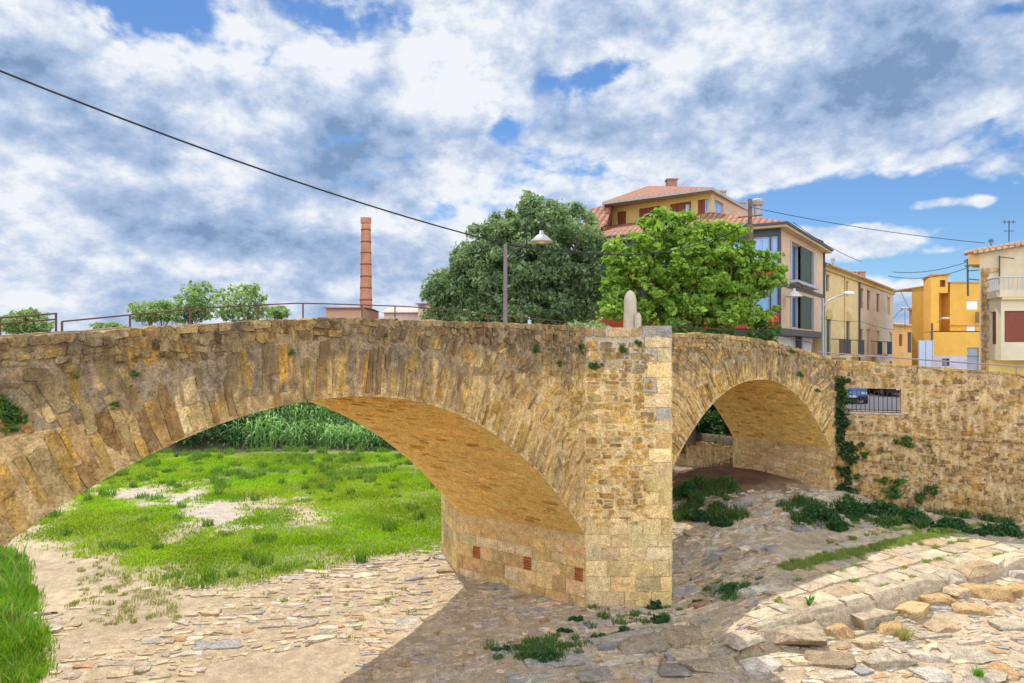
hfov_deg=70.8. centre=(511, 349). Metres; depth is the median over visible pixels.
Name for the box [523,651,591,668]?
stone slab
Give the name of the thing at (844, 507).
bush
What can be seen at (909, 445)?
wall plant
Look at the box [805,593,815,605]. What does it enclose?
leafy weed
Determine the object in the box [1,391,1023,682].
ground
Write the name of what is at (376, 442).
bank bush
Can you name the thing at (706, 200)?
window
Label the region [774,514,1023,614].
joint grass
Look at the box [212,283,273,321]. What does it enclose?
young tree
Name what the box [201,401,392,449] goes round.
reeds
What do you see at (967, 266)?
pole frame
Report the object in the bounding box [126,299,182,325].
young tree
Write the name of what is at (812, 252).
window frame
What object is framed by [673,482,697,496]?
bush
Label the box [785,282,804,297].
wall lamp
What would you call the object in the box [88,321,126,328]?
bush
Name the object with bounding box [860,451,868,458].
wall plant
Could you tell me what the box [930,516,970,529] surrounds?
bush
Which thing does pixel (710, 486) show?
shade weeds
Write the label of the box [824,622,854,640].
stone block
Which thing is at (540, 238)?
street lamp
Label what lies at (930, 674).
stone
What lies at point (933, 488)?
wall plant
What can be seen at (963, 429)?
retaining wall
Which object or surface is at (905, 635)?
dry tuft
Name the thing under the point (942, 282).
window
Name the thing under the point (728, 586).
ground plant
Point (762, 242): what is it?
window
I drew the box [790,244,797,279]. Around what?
window
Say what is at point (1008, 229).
tv aerial
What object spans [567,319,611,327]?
parapet shrub
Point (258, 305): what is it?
railing
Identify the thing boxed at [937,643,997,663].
stone slab
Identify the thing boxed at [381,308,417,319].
factory shed
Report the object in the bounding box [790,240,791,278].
window frame
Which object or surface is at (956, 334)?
orange building
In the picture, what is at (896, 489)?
wall plant
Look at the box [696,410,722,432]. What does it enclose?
bank bush
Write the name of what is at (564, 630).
ground plant
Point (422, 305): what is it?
house
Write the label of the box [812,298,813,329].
window frame
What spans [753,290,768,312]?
window
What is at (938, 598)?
stone block
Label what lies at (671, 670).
stone
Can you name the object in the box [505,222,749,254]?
cable
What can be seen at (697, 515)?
bush
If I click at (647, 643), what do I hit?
boulder
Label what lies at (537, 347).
wall plant
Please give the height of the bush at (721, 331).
1.550 m
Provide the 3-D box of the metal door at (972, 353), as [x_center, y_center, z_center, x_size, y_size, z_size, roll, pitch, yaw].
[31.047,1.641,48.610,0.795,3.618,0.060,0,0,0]
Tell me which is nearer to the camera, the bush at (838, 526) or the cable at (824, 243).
the bush at (838, 526)
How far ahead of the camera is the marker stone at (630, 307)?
16.35 m
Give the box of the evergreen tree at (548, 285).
[419,189,611,324]
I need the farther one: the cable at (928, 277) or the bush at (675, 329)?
the cable at (928, 277)
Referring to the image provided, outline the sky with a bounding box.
[0,0,1023,334]
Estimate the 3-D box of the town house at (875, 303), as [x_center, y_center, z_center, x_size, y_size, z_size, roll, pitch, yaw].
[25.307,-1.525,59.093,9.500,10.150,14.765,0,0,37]
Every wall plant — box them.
[0,395,29,433]
[72,374,79,378]
[109,401,119,409]
[130,369,140,376]
[288,348,296,355]
[533,344,540,353]
[579,344,584,352]
[589,362,604,369]
[620,344,626,352]
[634,340,642,346]
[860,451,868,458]
[873,476,887,484]
[881,478,906,499]
[892,435,915,448]
[914,490,928,503]
[924,484,938,495]
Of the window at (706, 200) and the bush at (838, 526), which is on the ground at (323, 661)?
the bush at (838, 526)
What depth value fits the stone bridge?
14.81 m
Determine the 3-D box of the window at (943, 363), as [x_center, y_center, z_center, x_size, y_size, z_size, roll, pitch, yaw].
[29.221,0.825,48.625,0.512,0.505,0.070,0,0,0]
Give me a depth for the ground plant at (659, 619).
15.11 m
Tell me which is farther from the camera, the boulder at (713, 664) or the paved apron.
the paved apron
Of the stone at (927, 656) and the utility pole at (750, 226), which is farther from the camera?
the utility pole at (750, 226)
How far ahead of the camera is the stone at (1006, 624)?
14.58 m
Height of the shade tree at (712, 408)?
4.278 m
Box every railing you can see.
[0,313,56,334]
[61,303,594,330]
[677,326,810,342]
[817,352,1023,372]
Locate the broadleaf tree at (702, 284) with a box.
[594,206,789,444]
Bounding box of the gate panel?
[918,340,933,366]
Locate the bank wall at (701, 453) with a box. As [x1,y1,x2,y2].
[675,441,732,466]
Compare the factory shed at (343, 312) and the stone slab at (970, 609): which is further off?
the factory shed at (343, 312)
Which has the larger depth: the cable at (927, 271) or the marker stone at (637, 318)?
the cable at (927, 271)
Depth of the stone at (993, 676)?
12.58 m
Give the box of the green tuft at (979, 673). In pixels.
[969,662,984,677]
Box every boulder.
[618,632,670,653]
[659,625,703,648]
[678,657,728,672]
[773,620,826,645]
[784,608,814,623]
[1006,570,1023,578]
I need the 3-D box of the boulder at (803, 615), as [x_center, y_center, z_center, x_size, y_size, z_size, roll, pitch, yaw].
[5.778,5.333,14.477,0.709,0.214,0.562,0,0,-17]
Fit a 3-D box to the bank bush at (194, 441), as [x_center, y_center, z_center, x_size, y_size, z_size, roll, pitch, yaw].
[-17.404,4.216,40.579,4.126,2.834,4.414,0,0,-40]
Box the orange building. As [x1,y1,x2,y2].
[890,274,978,369]
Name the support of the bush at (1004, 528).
on the ground at (323, 661)
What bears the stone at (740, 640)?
on the ground at (323, 661)
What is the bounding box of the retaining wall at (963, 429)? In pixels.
[837,360,1023,522]
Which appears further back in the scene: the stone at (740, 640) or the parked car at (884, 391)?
the parked car at (884, 391)
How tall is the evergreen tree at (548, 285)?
10.730 m
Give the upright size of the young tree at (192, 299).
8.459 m
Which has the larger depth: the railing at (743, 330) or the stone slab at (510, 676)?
the railing at (743, 330)
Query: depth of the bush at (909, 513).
20.94 m
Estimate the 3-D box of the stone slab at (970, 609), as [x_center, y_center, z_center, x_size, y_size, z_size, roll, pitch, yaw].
[9.884,5.583,15.440,0.835,0.169,0.415,0,0,21]
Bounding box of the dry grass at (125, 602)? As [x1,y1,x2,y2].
[64,553,458,640]
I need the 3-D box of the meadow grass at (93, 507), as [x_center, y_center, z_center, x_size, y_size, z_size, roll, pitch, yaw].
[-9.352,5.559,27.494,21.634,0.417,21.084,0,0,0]
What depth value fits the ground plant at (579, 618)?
15.17 m
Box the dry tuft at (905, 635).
[892,620,920,641]
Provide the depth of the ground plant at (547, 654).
13.18 m
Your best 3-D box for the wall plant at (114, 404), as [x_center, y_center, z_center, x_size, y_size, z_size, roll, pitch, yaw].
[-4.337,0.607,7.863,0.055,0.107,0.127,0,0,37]
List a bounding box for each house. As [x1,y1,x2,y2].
[415,303,430,319]
[737,262,864,360]
[857,271,895,363]
[893,322,911,364]
[963,241,1023,372]
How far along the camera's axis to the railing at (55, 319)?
10.38 m
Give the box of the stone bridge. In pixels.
[0,317,839,607]
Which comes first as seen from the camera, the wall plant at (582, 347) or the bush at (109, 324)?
the wall plant at (582, 347)
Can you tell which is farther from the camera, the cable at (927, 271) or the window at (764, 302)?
the cable at (927, 271)
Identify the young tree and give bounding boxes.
[0,307,54,334]
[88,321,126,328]
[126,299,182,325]
[169,280,218,323]
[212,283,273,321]
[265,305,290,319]
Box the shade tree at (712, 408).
[703,404,719,423]
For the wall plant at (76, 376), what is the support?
attached to the stone bridge
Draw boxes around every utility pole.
[738,199,762,336]
[931,323,932,339]
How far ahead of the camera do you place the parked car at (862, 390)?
42.54 m
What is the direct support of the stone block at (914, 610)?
on the ground at (323, 661)
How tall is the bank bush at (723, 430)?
1.586 m
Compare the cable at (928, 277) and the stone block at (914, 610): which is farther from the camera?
the cable at (928, 277)
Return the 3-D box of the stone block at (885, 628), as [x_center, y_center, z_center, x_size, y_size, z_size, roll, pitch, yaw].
[7.643,5.682,14.559,0.699,0.258,0.426,0,0,-20]
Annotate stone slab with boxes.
[504,671,551,682]
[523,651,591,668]
[575,666,613,682]
[587,630,654,645]
[804,648,854,668]
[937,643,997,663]
[950,602,994,616]
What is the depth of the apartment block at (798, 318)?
38.62 m
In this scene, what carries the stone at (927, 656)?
on the ground at (323, 661)
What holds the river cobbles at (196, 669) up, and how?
on the ground at (323, 661)
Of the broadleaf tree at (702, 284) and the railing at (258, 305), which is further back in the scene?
the broadleaf tree at (702, 284)
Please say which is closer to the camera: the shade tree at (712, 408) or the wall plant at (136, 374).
the wall plant at (136, 374)
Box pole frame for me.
[964,259,978,295]
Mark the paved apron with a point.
(955, 569)
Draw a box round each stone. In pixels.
[623,290,636,327]
[634,312,641,327]
[658,663,692,676]
[724,630,765,649]
[739,655,782,671]
[851,635,881,648]
[861,650,917,669]
[906,650,949,662]
[911,666,953,682]
[922,618,960,632]
[956,665,1007,682]
[987,618,1023,630]
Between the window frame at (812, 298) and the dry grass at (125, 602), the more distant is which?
the window frame at (812, 298)
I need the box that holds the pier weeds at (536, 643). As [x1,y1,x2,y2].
[480,572,763,662]
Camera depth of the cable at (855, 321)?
46.87 m
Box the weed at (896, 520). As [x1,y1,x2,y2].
[881,516,907,524]
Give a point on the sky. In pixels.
(898, 116)
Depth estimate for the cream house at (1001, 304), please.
27.73 m
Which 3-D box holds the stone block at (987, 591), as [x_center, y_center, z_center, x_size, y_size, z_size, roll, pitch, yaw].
[10.719,5.508,16.174,1.076,0.363,0.592,0,0,0]
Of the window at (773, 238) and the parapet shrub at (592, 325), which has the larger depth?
the window at (773, 238)
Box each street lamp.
[503,215,551,322]
[821,291,854,356]
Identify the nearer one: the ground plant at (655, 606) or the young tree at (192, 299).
the ground plant at (655, 606)
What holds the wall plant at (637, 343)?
attached to the stone bridge
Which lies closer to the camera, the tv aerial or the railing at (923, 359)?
the railing at (923, 359)
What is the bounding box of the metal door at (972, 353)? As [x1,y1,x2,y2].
[967,348,977,369]
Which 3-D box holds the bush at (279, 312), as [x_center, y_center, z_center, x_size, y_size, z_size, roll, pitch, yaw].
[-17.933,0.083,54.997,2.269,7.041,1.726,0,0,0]
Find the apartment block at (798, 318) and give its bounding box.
[574,178,833,351]
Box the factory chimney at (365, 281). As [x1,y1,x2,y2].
[360,217,371,308]
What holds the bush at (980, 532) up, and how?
on the ground at (323, 661)
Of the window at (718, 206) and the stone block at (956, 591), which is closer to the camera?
the stone block at (956, 591)
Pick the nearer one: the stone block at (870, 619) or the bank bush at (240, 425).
the stone block at (870, 619)
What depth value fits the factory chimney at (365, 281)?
109.31 m
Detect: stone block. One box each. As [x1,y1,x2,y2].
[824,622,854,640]
[851,608,897,629]
[873,621,902,635]
[892,600,930,620]
[918,592,956,605]
[941,584,972,598]
[959,583,1013,601]
[1001,584,1023,595]
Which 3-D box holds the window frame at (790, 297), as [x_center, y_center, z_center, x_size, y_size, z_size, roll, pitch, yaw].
[13.843,-2.002,35.756,0.100,1.765,0.080,0,0,34]
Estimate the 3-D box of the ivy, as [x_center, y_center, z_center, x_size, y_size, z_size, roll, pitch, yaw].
[10.650,2.850,22.842,0.982,4.084,0.564,0,0,16]
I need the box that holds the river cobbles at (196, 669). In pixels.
[33,486,1023,682]
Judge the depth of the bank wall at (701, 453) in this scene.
27.17 m
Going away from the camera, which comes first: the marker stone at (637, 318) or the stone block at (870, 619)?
the stone block at (870, 619)
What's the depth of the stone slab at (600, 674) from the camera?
12.54 m
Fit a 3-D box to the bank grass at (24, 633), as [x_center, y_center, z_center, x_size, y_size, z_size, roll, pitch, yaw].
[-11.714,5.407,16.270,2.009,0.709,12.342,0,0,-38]
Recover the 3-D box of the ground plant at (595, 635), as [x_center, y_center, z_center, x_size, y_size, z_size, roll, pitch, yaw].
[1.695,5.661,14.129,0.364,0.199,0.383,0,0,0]
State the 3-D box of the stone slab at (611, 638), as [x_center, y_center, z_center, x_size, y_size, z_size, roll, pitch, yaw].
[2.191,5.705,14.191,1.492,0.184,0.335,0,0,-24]
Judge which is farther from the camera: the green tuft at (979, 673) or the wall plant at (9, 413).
the green tuft at (979, 673)
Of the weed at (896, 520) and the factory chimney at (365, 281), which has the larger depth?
the factory chimney at (365, 281)
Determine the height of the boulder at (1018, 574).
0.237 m
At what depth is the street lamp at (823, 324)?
29.96 m
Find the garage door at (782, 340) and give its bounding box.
[774,336,792,345]
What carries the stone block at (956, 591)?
on the ground at (323, 661)
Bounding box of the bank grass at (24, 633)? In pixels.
[0,539,59,682]
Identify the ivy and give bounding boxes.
[834,376,864,493]
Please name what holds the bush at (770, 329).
on the approach road
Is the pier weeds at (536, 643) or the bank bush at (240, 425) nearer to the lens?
the pier weeds at (536, 643)
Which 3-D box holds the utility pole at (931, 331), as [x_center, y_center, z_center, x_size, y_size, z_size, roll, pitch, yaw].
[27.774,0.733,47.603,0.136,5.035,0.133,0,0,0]
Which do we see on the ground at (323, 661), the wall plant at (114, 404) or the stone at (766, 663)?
the stone at (766, 663)
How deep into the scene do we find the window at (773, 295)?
34.24 m
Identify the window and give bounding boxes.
[705,199,708,212]
[715,201,721,212]
[753,236,768,259]
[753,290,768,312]
[771,236,776,262]
[771,286,776,312]
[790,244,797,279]
[790,297,797,327]
[940,280,944,286]
[942,359,948,365]
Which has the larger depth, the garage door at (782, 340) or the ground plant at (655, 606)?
the garage door at (782, 340)
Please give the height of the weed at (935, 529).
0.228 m
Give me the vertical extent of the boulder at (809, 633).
0.297 m
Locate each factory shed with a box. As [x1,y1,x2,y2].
[323,307,378,318]
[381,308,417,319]
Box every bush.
[175,422,241,447]
[209,413,262,444]
[363,436,386,448]
[665,320,709,332]
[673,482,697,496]
[680,422,704,452]
[685,508,708,522]
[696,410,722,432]
[699,322,760,338]
[705,412,731,442]
[708,515,733,527]
[746,320,782,342]
[798,502,844,521]
[824,519,850,532]
[833,496,869,517]
[864,499,900,516]
[890,508,934,524]
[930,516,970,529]
[962,527,989,536]
[977,520,1023,538]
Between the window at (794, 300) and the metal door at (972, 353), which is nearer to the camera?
the window at (794, 300)
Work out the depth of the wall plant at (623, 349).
15.92 m
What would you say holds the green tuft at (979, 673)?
on the stone at (993, 676)
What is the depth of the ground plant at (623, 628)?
14.53 m
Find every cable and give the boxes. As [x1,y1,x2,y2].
[0,70,504,243]
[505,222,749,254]
[751,207,982,242]
[793,222,860,261]
[821,318,891,329]
[889,268,965,278]
[896,262,965,272]
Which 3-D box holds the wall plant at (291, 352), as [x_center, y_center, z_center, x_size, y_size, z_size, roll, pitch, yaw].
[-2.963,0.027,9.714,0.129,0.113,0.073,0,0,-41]
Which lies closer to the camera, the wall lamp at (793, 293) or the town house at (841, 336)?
the wall lamp at (793, 293)
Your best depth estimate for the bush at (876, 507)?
21.42 m
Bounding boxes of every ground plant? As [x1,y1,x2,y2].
[490,644,518,651]
[528,646,561,662]
[555,627,573,632]
[568,615,583,621]
[590,632,606,637]
[618,626,633,631]
[644,599,662,609]
[650,613,669,623]
[714,581,740,596]
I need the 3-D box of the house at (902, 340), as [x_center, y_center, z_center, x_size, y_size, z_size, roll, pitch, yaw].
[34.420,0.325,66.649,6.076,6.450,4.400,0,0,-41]
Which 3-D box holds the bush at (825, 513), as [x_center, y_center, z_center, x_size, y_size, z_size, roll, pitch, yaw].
[8.878,4.776,20.886,1.516,0.682,0.902,0,0,-14]
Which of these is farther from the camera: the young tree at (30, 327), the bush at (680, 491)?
the young tree at (30, 327)
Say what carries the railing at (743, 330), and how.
on the stone bridge
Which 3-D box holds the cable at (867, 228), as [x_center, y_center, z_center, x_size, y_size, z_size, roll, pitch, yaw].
[13.644,-4.814,27.700,8.856,1.475,0.024,0,0,3]
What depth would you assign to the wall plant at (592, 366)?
15.93 m
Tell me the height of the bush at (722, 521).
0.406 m
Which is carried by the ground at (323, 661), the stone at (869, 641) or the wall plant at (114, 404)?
the stone at (869, 641)
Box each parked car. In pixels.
[848,388,867,403]
[866,388,899,395]
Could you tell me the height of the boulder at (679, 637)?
0.315 m
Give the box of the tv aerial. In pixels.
[1004,220,1013,241]
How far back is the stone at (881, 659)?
12.96 m
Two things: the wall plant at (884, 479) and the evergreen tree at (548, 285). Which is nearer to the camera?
the wall plant at (884, 479)
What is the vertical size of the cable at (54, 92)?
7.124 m
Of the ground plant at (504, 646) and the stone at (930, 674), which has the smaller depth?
the stone at (930, 674)
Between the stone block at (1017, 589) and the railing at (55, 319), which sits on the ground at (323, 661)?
the stone block at (1017, 589)
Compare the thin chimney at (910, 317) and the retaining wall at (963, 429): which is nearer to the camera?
the retaining wall at (963, 429)
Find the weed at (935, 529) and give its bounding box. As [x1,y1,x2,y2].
[912,527,943,532]
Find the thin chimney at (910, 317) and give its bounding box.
[908,308,911,323]
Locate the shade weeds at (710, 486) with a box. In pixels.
[672,472,1015,529]
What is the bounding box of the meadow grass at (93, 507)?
[9,452,441,590]
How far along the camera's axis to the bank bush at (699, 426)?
27.95 m
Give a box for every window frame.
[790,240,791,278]
[790,297,791,326]
[812,252,813,284]
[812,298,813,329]
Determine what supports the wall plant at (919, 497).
attached to the retaining wall at (963, 429)
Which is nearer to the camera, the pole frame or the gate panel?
the gate panel
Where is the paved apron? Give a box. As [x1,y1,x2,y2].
[740,505,1023,645]
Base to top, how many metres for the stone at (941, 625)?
0.238 m

